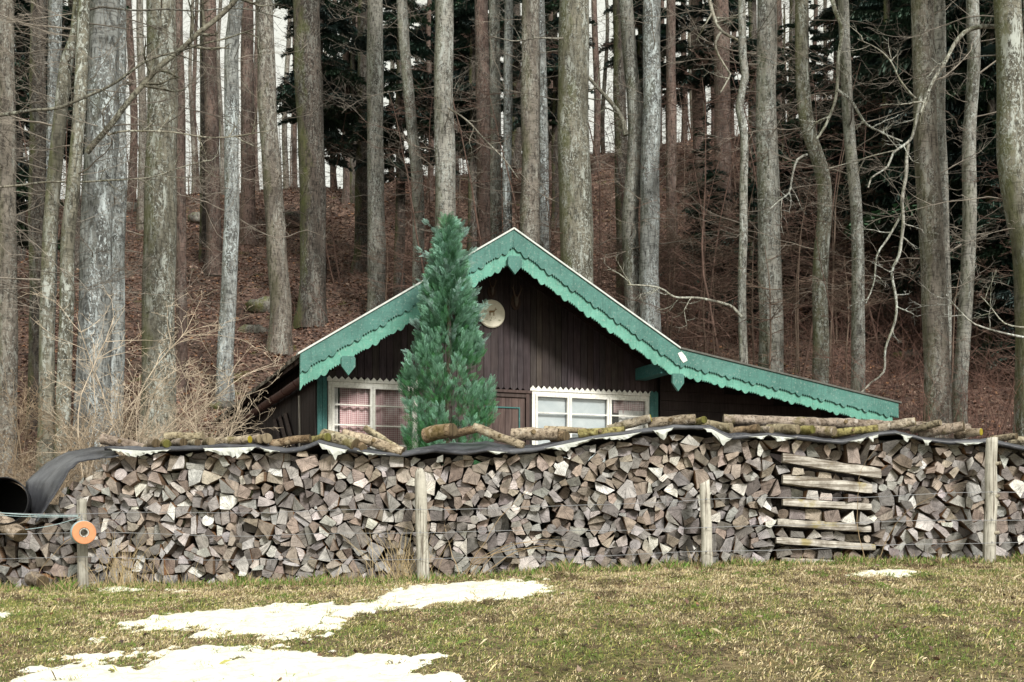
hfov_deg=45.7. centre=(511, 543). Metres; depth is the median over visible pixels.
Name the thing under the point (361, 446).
round log
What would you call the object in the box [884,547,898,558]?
firewood log
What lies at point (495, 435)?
round log
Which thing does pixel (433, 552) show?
firewood log
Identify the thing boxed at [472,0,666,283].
beech tree
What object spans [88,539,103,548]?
firewood log
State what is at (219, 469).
firewood log
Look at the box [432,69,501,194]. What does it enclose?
young beech
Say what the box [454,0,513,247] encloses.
spruce tree
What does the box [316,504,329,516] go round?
firewood log
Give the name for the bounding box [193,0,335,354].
spruce tree
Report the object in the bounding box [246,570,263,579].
firewood log
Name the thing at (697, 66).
spruce tree
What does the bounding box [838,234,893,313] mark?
young beech
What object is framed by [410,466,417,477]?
firewood log
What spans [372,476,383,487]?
firewood log
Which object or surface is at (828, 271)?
young beech
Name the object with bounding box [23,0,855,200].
sky
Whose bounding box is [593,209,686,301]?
young beech
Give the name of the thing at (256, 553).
firewood log
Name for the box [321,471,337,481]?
firewood log
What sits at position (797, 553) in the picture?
firewood log
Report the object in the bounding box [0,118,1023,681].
ground
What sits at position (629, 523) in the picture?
firewood log
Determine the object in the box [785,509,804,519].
firewood log
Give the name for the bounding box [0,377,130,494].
bare shrub
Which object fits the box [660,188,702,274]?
young beech
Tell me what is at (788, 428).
round log
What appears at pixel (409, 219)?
young beech
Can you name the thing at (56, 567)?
firewood log
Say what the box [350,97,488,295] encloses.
young beech
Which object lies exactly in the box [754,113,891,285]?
young beech
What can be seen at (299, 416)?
long handled tool
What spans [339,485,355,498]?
firewood log
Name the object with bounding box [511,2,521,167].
woodland tree
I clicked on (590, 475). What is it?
firewood log
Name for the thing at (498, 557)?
firewood log
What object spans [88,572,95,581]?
firewood log
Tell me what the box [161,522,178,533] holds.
firewood log
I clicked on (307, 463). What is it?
firewood log
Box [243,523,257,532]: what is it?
firewood log
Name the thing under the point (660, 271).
young beech
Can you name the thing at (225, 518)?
firewood log
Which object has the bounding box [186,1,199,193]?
woodland tree
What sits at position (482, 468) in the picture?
firewood log
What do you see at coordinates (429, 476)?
firewood log
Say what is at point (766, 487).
firewood log
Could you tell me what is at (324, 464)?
firewood log
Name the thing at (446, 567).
firewood log
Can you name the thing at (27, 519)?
brushwood
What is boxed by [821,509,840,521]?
firewood log
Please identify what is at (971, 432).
round log
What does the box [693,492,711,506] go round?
firewood log
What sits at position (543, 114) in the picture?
beech tree
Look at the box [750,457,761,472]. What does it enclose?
firewood log
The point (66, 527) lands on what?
firewood log
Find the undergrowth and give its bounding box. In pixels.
[11,96,1023,465]
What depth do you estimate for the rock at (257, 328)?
39.37 m
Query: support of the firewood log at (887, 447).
on the firewood
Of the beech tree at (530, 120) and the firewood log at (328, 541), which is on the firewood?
the firewood log at (328, 541)
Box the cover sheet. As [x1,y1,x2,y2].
[26,425,1023,521]
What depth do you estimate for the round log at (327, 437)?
13.94 m
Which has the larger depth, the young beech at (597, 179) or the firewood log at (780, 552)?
the young beech at (597, 179)
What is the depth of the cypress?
17.08 m
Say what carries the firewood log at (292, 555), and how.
on the firewood log at (288, 569)
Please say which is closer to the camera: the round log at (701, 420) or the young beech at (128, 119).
the round log at (701, 420)
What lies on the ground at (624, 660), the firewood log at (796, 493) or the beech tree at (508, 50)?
the beech tree at (508, 50)
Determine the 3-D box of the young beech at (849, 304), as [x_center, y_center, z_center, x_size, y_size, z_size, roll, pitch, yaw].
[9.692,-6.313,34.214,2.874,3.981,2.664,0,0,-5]
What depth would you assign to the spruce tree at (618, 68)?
39.82 m
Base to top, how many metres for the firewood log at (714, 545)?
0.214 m
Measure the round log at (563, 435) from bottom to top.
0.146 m
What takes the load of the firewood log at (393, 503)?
on the firewood
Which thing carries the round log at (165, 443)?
on the cover sheet
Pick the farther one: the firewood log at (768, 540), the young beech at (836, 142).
the young beech at (836, 142)
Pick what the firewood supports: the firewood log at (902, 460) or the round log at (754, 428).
the firewood log at (902, 460)
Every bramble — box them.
[32,519,159,586]
[440,485,587,576]
[856,449,956,559]
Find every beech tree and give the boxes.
[0,0,180,470]
[0,0,193,325]
[0,0,277,476]
[0,0,277,495]
[0,0,281,480]
[31,0,292,442]
[46,0,226,457]
[134,0,327,400]
[293,0,430,312]
[338,0,488,285]
[361,0,523,236]
[420,0,598,232]
[448,0,564,247]
[463,0,557,239]
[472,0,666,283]
[487,0,618,259]
[535,0,738,315]
[579,0,726,332]
[602,0,842,362]
[633,0,862,371]
[690,0,908,382]
[746,0,939,419]
[792,0,1005,438]
[817,0,1013,379]
[854,0,1023,445]
[892,0,1023,438]
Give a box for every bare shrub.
[0,353,236,481]
[0,362,119,523]
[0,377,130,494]
[0,387,146,513]
[17,280,292,476]
[74,359,302,455]
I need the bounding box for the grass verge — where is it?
[0,551,1023,591]
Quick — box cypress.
[395,211,498,468]
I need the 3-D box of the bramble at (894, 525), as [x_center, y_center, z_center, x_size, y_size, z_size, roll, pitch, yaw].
[4.292,-0.422,13.316,0.401,1.276,1.119,0,0,-39]
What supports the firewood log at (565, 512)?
on the firewood
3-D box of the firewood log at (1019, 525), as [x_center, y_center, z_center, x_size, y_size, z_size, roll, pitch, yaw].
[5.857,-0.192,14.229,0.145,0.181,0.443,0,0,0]
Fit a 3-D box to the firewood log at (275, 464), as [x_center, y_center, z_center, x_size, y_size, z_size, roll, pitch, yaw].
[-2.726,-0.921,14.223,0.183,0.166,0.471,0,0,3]
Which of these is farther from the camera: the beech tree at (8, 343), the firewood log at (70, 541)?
the beech tree at (8, 343)
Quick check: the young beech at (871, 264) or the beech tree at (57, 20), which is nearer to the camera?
the beech tree at (57, 20)
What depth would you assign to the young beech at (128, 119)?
62.10 m
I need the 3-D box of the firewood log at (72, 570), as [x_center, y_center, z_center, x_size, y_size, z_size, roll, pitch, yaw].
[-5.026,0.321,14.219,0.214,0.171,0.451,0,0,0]
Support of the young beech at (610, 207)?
on the ground at (624, 660)
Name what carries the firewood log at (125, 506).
on the firewood
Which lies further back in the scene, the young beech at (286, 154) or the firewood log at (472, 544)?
the young beech at (286, 154)
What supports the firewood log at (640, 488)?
on the firewood
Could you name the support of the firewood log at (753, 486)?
on the firewood
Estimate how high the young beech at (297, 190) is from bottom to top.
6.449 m
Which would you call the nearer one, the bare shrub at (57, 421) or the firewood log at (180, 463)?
the firewood log at (180, 463)
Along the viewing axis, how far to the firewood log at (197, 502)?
13.96 m
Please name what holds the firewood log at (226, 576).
on the ground at (624, 660)
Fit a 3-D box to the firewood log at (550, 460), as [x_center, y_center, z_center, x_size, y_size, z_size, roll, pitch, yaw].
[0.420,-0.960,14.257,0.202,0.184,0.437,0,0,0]
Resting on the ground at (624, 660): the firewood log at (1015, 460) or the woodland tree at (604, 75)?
the woodland tree at (604, 75)
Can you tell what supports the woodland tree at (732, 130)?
on the ground at (624, 660)
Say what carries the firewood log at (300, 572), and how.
on the ground at (624, 660)
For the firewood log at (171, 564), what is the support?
on the firewood log at (174, 577)
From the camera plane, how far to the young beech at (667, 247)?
40.47 m
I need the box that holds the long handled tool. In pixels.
[298,396,300,446]
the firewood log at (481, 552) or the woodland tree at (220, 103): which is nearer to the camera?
the firewood log at (481, 552)
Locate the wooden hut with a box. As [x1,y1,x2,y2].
[212,227,901,505]
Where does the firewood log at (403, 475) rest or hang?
on the firewood
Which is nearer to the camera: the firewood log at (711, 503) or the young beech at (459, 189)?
the firewood log at (711, 503)
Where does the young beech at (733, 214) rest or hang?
on the ground at (624, 660)
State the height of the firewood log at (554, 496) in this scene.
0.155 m
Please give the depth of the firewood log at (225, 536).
14.05 m
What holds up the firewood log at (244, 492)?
on the firewood
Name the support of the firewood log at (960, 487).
on the firewood
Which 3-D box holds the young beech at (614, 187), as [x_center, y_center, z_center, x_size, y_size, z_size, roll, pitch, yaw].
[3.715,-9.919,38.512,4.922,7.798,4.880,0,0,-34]
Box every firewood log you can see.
[4,546,23,559]
[19,541,30,548]
[23,531,33,543]
[24,548,43,557]
[35,557,54,566]
[37,531,51,544]
[42,523,59,540]
[42,573,55,584]
[45,504,62,522]
[50,563,61,575]
[55,577,72,584]
[60,521,76,531]
[62,537,76,544]
[64,531,70,540]
[66,505,76,520]
[67,564,76,578]
[87,508,94,521]
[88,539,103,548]
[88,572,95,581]
[92,471,109,478]
[95,547,107,562]
[105,545,120,556]
[114,468,130,480]
[115,510,128,525]
[120,501,130,511]
[121,470,141,486]
[122,485,135,495]
[123,572,136,584]
[124,456,139,469]
[126,509,146,522]
[132,559,143,571]
[134,480,147,497]
[137,550,148,562]
[137,575,147,583]
[145,502,164,515]
[146,509,167,521]
[148,472,168,485]
[149,544,162,554]
[149,572,161,583]
[154,571,163,581]
[158,522,173,537]
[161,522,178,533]
[162,574,181,583]
[165,557,180,573]
[167,455,180,472]
[171,455,188,470]
[171,546,188,558]
[175,506,191,517]
[188,469,203,486]
[188,566,207,577]
[189,457,205,463]
[192,497,206,507]
[194,533,213,549]
[202,470,224,484]
[202,515,219,525]
[205,556,217,573]
[207,495,220,512]
[211,544,235,555]
[212,460,227,475]
[216,572,239,582]
[219,478,234,494]
[220,493,238,510]
[221,509,233,525]
[222,531,229,542]
[223,547,238,562]
[225,479,239,497]
[227,463,246,476]
[231,548,243,565]
[234,556,252,572]
[237,484,253,498]
[239,500,258,508]
[239,531,254,542]
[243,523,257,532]
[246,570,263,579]
[250,548,267,560]
[257,496,275,506]
[258,520,275,539]
[259,455,269,472]
[266,544,278,557]
[266,560,278,570]
[267,471,283,484]
[268,457,282,469]
[276,508,292,524]
[278,493,298,508]
[285,546,301,564]
[285,564,301,574]
[286,466,300,479]
[286,517,299,533]
[290,533,306,547]
[294,512,309,526]
[295,455,318,472]
[296,530,307,546]
[296,569,313,577]
[299,491,313,510]
[304,525,321,545]
[308,493,325,507]
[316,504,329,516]
[318,546,331,561]
[319,455,330,470]
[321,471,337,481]
[323,490,339,506]
[324,534,336,547]
[327,565,342,577]
[332,512,345,525]
[334,480,350,493]
[335,550,347,562]
[337,522,355,538]
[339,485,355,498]
[345,572,359,578]
[354,455,371,468]
[354,561,369,573]
[356,502,371,512]
[356,530,375,548]
[361,503,380,520]
[366,542,385,562]
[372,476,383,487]
[372,522,388,533]
[379,492,388,508]
[382,510,394,521]
[387,491,400,512]
[389,456,404,469]
[394,507,406,522]
[394,526,414,535]
[396,468,411,485]
[400,535,412,549]
[403,508,413,524]
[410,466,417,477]
[412,510,430,523]
[425,472,435,480]
[426,480,436,495]
[427,494,433,501]
[429,510,446,521]
[429,533,438,547]
[429,545,437,556]
[429,554,434,562]
[433,556,455,575]
[440,482,461,497]
[443,544,452,556]
[448,462,463,483]
[460,505,474,516]
[462,467,480,486]
[467,538,478,553]
[471,547,486,556]
[472,459,490,474]
[477,532,494,541]
[487,503,502,517]
[488,547,504,566]
[491,516,501,531]
[493,457,505,471]
[497,531,509,545]
[498,492,513,506]
[500,514,509,531]
[508,462,522,473]
[513,493,524,506]
[518,453,538,468]
[518,555,539,571]
[525,510,540,523]
[537,455,548,471]
[538,507,549,522]
[540,453,555,466]
[548,489,562,502]
[551,557,561,567]
[553,461,568,475]
[555,504,573,519]
[558,486,570,499]
[561,531,579,541]
[561,537,579,550]
[563,496,577,511]
[563,547,576,562]
[566,476,580,486]
[570,525,587,535]
[573,519,584,527]
[579,451,592,466]
[582,469,596,481]
[584,560,597,568]
[586,516,604,524]
[587,522,604,536]
[594,482,614,494]
[595,448,607,460]
[601,500,618,518]
[612,469,627,481]
[613,493,623,509]
[614,480,636,498]
[614,516,626,534]
[615,535,627,546]
[617,447,632,458]
[621,516,635,534]
[622,497,635,509]
[626,510,637,520]
[627,539,640,548]
[630,437,649,446]
[630,522,643,535]
[632,468,646,478]
[633,482,646,494]
[636,549,650,563]
[642,496,655,507]
[646,536,657,549]
[647,468,662,478]
[648,557,661,565]
[654,499,665,509]
[661,463,678,475]
[666,506,682,526]
[671,471,689,486]
[676,535,693,550]
[678,469,693,485]
[680,435,699,447]
[683,518,699,533]
[690,469,710,489]
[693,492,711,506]
[694,448,708,466]
[695,495,713,510]
[699,521,716,532]
[712,534,716,551]
[714,493,728,504]
[718,536,736,552]
[720,439,741,455]
[720,506,737,522]
[728,484,746,496]
[729,464,740,478]
[730,514,748,529]
[732,525,754,539]
[737,440,751,462]
[744,477,760,497]
[749,549,770,560]
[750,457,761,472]
[751,551,764,563]
[754,538,774,553]
[756,479,775,493]
[762,440,783,449]
[769,546,791,558]
[771,486,790,499]
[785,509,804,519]
[786,548,802,557]
[788,440,805,455]
[791,488,802,498]
[799,441,811,451]
[799,509,821,520]
[812,549,831,558]
[817,444,830,459]
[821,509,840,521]
[829,450,840,460]
[837,442,860,463]
[856,439,870,465]
[858,496,880,514]
[865,489,894,506]
[866,456,884,466]
[874,506,891,516]
[879,440,900,454]
[881,469,898,480]
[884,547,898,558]
[887,443,901,456]
[892,454,912,468]
[892,461,906,474]
[899,546,908,558]
[905,542,921,559]
[906,513,935,531]
[911,486,934,505]
[915,503,933,513]
[925,529,939,538]
[930,497,946,513]
[941,495,964,508]
[944,532,962,541]
[944,538,966,551]
[948,550,963,559]
[950,460,967,475]
[951,480,967,496]
[955,480,981,496]
[958,526,970,536]
[963,537,981,550]
[966,541,982,556]
[973,520,983,531]
[976,482,984,498]
[980,452,984,468]
[996,517,1007,534]
[996,533,1007,545]
[996,545,1005,556]
[997,465,1013,480]
[997,474,1002,481]
[997,506,1005,516]
[1000,479,1023,497]
[1006,453,1023,466]
[1014,519,1023,533]
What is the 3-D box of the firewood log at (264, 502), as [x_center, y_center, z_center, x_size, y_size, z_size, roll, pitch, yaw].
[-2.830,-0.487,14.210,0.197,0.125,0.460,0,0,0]
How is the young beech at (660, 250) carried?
on the ground at (624, 660)
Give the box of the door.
[480,397,524,487]
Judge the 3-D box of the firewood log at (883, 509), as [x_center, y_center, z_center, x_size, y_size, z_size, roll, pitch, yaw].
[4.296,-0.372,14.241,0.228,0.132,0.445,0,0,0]
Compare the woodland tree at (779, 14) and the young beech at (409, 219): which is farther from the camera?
the woodland tree at (779, 14)
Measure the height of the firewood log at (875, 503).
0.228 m
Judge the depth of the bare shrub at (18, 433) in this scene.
17.41 m
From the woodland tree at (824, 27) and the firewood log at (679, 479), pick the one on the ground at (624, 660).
the woodland tree at (824, 27)
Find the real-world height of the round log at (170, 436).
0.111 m
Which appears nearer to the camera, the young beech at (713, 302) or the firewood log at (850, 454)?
the firewood log at (850, 454)
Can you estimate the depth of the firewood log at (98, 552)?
13.98 m
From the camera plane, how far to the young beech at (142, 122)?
53.03 m
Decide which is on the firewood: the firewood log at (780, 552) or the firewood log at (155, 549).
the firewood log at (155, 549)
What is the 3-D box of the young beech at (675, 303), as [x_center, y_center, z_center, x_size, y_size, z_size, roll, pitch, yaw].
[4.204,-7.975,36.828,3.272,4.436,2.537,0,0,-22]
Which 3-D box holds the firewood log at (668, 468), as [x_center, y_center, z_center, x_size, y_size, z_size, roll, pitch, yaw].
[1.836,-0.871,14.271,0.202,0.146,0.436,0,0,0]
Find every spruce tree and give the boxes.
[14,0,69,260]
[14,10,71,208]
[15,0,73,430]
[15,71,64,281]
[20,0,130,268]
[143,0,220,392]
[184,0,205,261]
[186,0,239,274]
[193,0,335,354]
[221,0,261,245]
[272,0,366,278]
[274,0,354,328]
[325,0,395,202]
[340,0,468,296]
[341,0,349,203]
[349,0,367,272]
[404,15,502,166]
[410,0,470,141]
[425,0,520,252]
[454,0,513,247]
[463,0,521,131]
[502,15,548,145]
[512,0,597,228]
[593,0,664,305]
[598,0,666,120]
[637,0,690,177]
[640,0,697,262]
[659,103,734,297]
[676,0,756,198]
[680,0,713,193]
[689,0,748,226]
[704,143,795,339]
[718,4,851,307]
[778,0,843,240]
[792,0,915,309]
[804,0,878,240]
[809,0,861,77]
[824,0,919,272]
[828,0,1010,328]
[881,18,984,329]
[886,0,1022,372]
[912,134,1013,337]
[952,0,1023,370]
[976,0,1022,274]
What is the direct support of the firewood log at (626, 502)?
on the firewood
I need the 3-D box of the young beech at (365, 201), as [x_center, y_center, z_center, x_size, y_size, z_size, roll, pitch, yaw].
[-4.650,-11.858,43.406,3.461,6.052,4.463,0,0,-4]
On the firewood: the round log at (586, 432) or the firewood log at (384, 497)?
the firewood log at (384, 497)
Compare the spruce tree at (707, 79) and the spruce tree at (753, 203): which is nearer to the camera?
the spruce tree at (753, 203)
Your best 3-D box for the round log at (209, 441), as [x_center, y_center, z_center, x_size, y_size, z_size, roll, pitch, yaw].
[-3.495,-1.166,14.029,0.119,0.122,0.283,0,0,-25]
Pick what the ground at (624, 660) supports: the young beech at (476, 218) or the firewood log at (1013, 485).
the young beech at (476, 218)
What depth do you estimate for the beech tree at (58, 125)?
22.39 m
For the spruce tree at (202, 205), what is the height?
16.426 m
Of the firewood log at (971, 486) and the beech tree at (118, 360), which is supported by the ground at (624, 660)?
the beech tree at (118, 360)
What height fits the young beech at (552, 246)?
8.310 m
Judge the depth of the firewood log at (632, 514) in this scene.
14.04 m
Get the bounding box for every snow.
[0,611,10,617]
[11,644,466,681]
[88,636,104,643]
[99,586,189,592]
[118,578,563,640]
[847,569,920,576]
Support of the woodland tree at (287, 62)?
on the ground at (624, 660)
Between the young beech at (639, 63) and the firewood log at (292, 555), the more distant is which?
the young beech at (639, 63)
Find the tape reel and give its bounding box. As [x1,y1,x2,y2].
[70,515,95,544]
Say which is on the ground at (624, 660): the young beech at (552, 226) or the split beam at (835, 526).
the young beech at (552, 226)
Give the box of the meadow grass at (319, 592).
[0,555,1023,681]
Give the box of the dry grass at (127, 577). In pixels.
[10,525,1009,589]
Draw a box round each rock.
[126,202,136,211]
[188,212,199,222]
[210,401,235,410]
[238,324,268,332]
[244,296,269,312]
[892,349,921,360]
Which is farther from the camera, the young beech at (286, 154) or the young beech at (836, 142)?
the young beech at (286, 154)
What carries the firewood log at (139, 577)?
on the ground at (624, 660)
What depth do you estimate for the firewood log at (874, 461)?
14.02 m
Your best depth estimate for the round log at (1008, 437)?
14.04 m
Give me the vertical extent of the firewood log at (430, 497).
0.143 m
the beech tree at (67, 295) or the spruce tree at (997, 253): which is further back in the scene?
the spruce tree at (997, 253)
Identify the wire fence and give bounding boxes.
[0,437,1023,588]
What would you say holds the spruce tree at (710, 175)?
on the ground at (624, 660)
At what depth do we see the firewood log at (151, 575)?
14.07 m
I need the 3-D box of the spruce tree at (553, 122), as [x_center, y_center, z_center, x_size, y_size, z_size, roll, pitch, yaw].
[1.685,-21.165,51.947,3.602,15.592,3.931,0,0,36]
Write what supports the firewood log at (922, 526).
on the firewood
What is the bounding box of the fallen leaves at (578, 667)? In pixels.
[0,559,1023,681]
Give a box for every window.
[327,376,417,449]
[530,386,650,464]
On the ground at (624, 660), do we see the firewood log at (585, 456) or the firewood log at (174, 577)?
the firewood log at (174, 577)
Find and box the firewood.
[0,434,1023,586]
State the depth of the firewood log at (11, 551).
14.07 m
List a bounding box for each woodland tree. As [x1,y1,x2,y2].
[66,0,71,171]
[126,0,146,229]
[126,0,185,201]
[183,0,222,192]
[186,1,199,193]
[197,0,260,194]
[219,0,280,189]
[254,9,292,188]
[276,9,297,187]
[289,0,341,187]
[388,11,394,172]
[418,0,454,200]
[418,21,468,191]
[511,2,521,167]
[548,12,558,175]
[588,0,637,173]
[589,0,612,152]
[637,1,642,106]
[660,0,689,143]
[665,0,689,141]
[666,0,692,136]
[690,23,713,137]
[709,27,746,136]
[748,0,785,159]
[776,0,788,119]
[778,0,809,137]
[786,0,824,102]
[815,0,835,95]
[818,0,832,98]
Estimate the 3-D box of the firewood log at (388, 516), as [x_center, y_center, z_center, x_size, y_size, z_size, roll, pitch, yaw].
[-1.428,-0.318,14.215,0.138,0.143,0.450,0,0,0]
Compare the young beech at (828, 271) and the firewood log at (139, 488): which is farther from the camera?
the young beech at (828, 271)
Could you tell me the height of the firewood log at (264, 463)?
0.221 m
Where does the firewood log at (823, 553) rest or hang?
on the split beam at (791, 559)
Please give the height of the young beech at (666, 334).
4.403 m
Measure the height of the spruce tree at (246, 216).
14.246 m
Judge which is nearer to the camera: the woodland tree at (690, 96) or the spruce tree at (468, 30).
the spruce tree at (468, 30)
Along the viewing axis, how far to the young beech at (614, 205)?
41.64 m
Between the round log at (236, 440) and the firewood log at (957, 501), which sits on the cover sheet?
the round log at (236, 440)
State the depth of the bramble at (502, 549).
13.80 m
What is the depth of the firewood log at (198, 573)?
14.03 m
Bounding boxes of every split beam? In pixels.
[775,537,875,550]
[776,519,870,531]
[780,557,837,562]
[781,453,881,478]
[781,474,871,493]
[781,499,871,509]
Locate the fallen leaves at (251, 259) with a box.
[17,135,1014,482]
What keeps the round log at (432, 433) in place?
on the cover sheet
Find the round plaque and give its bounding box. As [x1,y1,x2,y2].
[479,299,504,327]
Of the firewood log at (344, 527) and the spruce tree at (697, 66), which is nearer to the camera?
the firewood log at (344, 527)
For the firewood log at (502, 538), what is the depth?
14.05 m
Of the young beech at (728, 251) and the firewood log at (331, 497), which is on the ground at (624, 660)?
the young beech at (728, 251)
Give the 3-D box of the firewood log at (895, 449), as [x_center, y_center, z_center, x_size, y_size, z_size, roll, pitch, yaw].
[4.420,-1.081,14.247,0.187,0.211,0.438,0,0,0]
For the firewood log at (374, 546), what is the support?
on the firewood
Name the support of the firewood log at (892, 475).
on the firewood
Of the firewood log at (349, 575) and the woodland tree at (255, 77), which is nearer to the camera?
the firewood log at (349, 575)
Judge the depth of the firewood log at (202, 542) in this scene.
14.07 m
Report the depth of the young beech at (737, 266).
32.65 m
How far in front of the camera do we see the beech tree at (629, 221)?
35.30 m
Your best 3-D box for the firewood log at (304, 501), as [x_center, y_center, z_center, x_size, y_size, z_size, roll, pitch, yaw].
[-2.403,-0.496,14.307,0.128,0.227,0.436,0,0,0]
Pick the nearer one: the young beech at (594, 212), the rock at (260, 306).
the young beech at (594, 212)
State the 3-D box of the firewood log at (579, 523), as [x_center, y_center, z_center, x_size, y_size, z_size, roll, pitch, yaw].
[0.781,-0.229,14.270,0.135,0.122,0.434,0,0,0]
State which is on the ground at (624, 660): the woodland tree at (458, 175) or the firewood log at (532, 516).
the woodland tree at (458, 175)
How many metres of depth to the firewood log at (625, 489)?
14.03 m
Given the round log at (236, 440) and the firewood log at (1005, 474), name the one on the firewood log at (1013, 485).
the firewood log at (1005, 474)
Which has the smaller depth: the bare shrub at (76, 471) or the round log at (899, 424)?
the round log at (899, 424)
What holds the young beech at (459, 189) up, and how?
on the ground at (624, 660)
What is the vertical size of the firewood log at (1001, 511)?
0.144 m
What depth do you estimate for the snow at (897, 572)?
12.30 m
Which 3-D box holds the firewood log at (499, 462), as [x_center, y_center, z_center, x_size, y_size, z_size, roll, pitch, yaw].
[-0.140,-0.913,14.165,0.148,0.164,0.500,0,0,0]
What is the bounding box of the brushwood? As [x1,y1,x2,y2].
[0,444,109,523]
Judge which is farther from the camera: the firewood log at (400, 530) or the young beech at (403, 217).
the young beech at (403, 217)
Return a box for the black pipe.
[0,477,31,524]
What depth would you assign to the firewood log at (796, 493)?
14.13 m
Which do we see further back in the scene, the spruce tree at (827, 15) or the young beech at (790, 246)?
the spruce tree at (827, 15)
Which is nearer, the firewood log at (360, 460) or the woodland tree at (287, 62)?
the firewood log at (360, 460)
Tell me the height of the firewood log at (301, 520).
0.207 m
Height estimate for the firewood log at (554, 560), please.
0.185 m
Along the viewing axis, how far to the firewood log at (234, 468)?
14.01 m
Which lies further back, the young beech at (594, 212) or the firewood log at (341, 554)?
the young beech at (594, 212)
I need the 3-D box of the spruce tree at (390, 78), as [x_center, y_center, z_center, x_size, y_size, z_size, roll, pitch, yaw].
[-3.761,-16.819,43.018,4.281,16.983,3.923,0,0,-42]
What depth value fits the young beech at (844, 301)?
33.18 m
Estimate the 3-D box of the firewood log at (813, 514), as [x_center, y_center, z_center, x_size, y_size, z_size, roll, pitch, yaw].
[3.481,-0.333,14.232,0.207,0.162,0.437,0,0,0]
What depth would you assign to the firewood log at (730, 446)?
13.98 m
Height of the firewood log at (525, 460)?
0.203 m
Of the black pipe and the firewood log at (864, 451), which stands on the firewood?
the firewood log at (864, 451)
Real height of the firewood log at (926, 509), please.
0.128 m
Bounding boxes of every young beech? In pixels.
[14,22,127,274]
[24,69,135,264]
[61,191,143,253]
[125,105,192,245]
[126,30,198,165]
[126,40,138,167]
[131,97,199,207]
[184,60,261,187]
[186,102,223,193]
[186,122,262,291]
[186,132,199,199]
[217,62,283,179]
[218,59,262,193]
[220,112,299,202]
[239,85,296,186]
[239,125,298,252]
[246,78,331,219]
[250,119,362,274]
[261,125,329,179]
[263,203,345,295]
[282,133,364,290]
[285,95,367,285]
[331,141,411,281]
[336,133,434,291]
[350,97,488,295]
[351,132,465,288]
[353,83,461,282]
[353,217,425,307]
[354,145,434,283]
[398,16,606,258]
[405,26,519,196]
[426,84,519,202]
[431,125,467,219]
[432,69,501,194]
[456,40,521,203]
[456,161,553,242]
[457,71,619,287]
[519,190,597,253]
[521,126,669,300]
[540,166,596,258]
[540,231,557,257]
[546,35,689,284]
[552,140,614,262]
[558,70,707,303]
[571,96,728,304]
[589,0,687,134]
[590,147,694,293]
[591,87,708,303]
[592,171,639,264]
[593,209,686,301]
[593,249,623,298]
[594,128,722,308]
[594,216,699,332]
[596,201,714,328]
[597,48,843,361]
[597,221,706,336]
[601,206,705,303]
[611,168,699,304]
[615,137,738,338]
[617,60,793,351]
[659,91,792,349]
[659,101,748,306]
[659,219,723,339]
[660,74,707,213]
[660,100,717,240]
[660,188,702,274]
[660,214,738,352]
[661,86,713,205]
[664,34,711,137]
[674,253,737,354]
[677,50,777,217]
[683,26,849,323]
[683,112,735,171]
[683,200,782,320]
[687,168,809,364]
[692,97,841,284]
[694,63,877,361]
[698,60,898,376]
[707,225,811,364]
[711,177,802,296]
[715,154,738,227]
[715,245,837,368]
[716,178,851,376]
[726,50,917,330]
[732,82,880,329]
[733,65,793,184]
[734,129,918,365]
[746,235,871,378]
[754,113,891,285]
[756,75,918,355]
[766,201,906,392]
[777,0,822,121]
[780,167,919,343]
[781,98,891,321]
[782,1,834,96]
[797,230,873,322]
[803,209,889,328]
[806,242,903,378]
[806,259,905,387]
[808,126,864,214]
[809,2,854,99]
[836,95,920,325]
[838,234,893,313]
[881,250,1013,420]
[885,218,955,327]
[921,214,1013,374]
[951,192,1013,303]
[955,157,1014,382]
[968,186,1014,434]
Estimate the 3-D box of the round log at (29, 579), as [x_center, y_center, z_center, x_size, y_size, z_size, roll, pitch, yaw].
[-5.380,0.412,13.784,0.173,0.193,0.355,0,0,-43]
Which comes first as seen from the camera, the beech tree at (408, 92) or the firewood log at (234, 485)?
the firewood log at (234, 485)
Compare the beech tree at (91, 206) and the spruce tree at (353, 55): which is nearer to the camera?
the beech tree at (91, 206)
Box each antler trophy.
[487,278,495,297]
[510,285,522,309]
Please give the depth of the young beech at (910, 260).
37.20 m
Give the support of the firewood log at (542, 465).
on the firewood
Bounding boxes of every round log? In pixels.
[0,513,27,541]
[24,571,48,588]
[99,434,146,446]
[142,439,159,446]
[160,439,170,447]
[164,432,204,440]
[171,438,186,445]
[187,439,200,445]
[202,437,215,444]
[215,436,251,443]
[252,434,263,443]
[261,433,271,443]
[269,434,311,446]
[311,433,331,442]
[320,429,359,448]
[341,428,404,454]
[357,442,366,450]
[363,425,398,445]
[421,423,457,442]
[449,425,475,439]
[472,423,524,448]
[510,427,559,440]
[544,426,585,432]
[549,431,569,441]
[578,426,624,437]
[606,414,651,429]
[647,414,695,426]
[689,416,706,424]
[702,420,733,432]
[722,414,970,430]
[729,424,760,432]
[751,426,773,433]
[766,424,799,433]
[791,425,815,434]
[809,426,836,435]
[831,424,877,437]
[877,417,915,430]
[910,419,941,433]
[918,421,964,436]
[954,428,982,438]
[990,433,1017,440]
[1007,436,1023,443]
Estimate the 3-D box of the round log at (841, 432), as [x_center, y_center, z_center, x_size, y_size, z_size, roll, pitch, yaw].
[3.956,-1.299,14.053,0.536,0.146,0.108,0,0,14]
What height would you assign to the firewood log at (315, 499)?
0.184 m
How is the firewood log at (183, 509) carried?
on the firewood
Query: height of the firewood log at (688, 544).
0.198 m
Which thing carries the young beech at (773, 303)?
on the ground at (624, 660)
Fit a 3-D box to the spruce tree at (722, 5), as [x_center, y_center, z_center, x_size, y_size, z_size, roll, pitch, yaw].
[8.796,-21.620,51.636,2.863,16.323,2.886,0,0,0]
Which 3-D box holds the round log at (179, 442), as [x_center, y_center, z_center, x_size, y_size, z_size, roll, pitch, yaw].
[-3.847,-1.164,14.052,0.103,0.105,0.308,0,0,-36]

